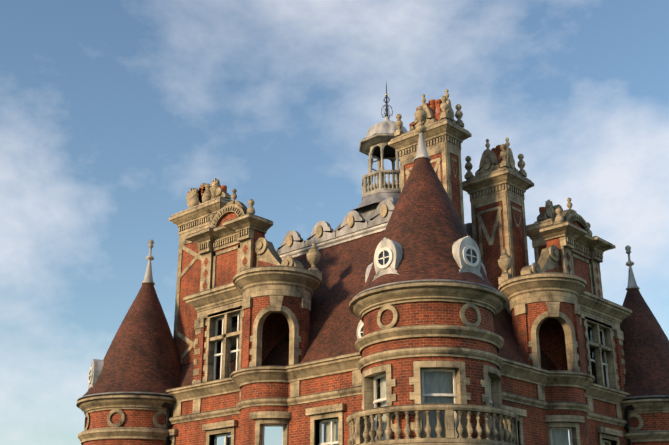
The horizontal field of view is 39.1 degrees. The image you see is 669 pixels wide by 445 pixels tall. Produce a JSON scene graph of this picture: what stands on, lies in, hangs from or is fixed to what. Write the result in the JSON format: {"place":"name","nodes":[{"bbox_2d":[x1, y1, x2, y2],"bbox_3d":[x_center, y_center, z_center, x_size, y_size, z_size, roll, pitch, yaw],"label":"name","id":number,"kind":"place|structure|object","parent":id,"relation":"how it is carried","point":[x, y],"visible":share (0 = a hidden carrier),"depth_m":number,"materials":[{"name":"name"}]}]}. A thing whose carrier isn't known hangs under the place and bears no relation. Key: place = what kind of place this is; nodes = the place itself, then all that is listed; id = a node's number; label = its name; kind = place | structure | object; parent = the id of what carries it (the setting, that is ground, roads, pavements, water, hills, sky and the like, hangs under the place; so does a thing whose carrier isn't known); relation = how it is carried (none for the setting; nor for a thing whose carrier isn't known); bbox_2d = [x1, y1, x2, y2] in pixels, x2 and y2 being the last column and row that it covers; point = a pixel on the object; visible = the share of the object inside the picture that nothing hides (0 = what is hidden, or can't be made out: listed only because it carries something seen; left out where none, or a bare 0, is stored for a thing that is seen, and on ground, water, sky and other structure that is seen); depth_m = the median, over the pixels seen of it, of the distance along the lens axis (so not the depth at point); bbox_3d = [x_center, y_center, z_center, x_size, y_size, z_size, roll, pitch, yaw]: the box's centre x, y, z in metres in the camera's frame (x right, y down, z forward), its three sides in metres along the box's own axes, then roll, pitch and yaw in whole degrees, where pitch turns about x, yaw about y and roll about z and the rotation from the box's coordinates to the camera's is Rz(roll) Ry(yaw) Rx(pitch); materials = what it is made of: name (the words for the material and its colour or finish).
{"place":"outdoors","nodes":[
{"label":"outdoors","id":0,"kind":"place"},
{"bbox_2d":[0,0,668,444],"label":"sky","id":1,"kind":"structure","parent":0,"point":[111,111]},
{"label":"lawn","id":2,"kind":"structure","parent":0,"visible":0},
{"bbox_2d":[76,239,181,444],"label":"turret","id":3,"kind":"object","parent":2,"relation":"on","point":[129,373],"visible":0.75,"depth_m":33.30,"materials":[{"name":"tile"}]},
{"bbox_2d":[162,178,379,444],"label":"building wing","id":4,"kind":"structure","parent":2,"relation":"on","point":[244,292],"depth_m":31.48,"materials":[{"name":"brick"}]},
{"bbox_2d":[149,197,635,423],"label":"pavilion roof","id":5,"kind":"structure","parent":4,"relation":"on","point":[346,247],"depth_m":32.45,"materials":[{"name":"tile"}]},
{"bbox_2d":[349,83,407,211],"bbox_3d":[2.177,-3.138,38.560,3.234,6.270,3.234,-18,-27,40],"label":"cupola","id":6,"kind":"object","parent":5,"relation":"on","point":[376,140],"visible":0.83,"depth_m":37.63,"materials":[{"name":"beige stone"}]},
{"bbox_2d":[388,89,471,226],"bbox_3d":[3.558,0.458,33.956,2.760,11.230,1.530,-18,-27,40],"label":"chimney","id":7,"kind":"object","parent":5,"relation":"on","point":[446,134],"visible":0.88,"depth_m":34.47,"materials":[{"name":"stone"}]},
{"bbox_2d":[462,138,533,315],"bbox_3d":[6.118,1.469,34.528,2.210,9.730,1.810,-18,-27,40],"label":"chimney","id":8,"kind":"object","parent":5,"relation":"on","point":[497,186],"visible":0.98,"depth_m":34.69,"materials":[{"name":"stone"}]},
{"bbox_2d":[346,106,518,444],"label":"turret","id":9,"kind":"object","parent":2,"relation":"on","point":[427,303],"visible":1,"depth_m":24.63,"materials":[{"name":"brick"}]},
{"bbox_2d":[452,198,633,444],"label":"building wing","id":10,"kind":"structure","parent":2,"relation":"on","point":[567,318],"depth_m":31.84,"materials":[{"name":"brick"}]},
{"bbox_2d":[604,245,668,444],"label":"turret","id":11,"kind":"object","parent":2,"relation":"on","point":[646,350],"visible":0.54,"depth_m":34.14,"materials":[{"name":"tile"}]}
]}

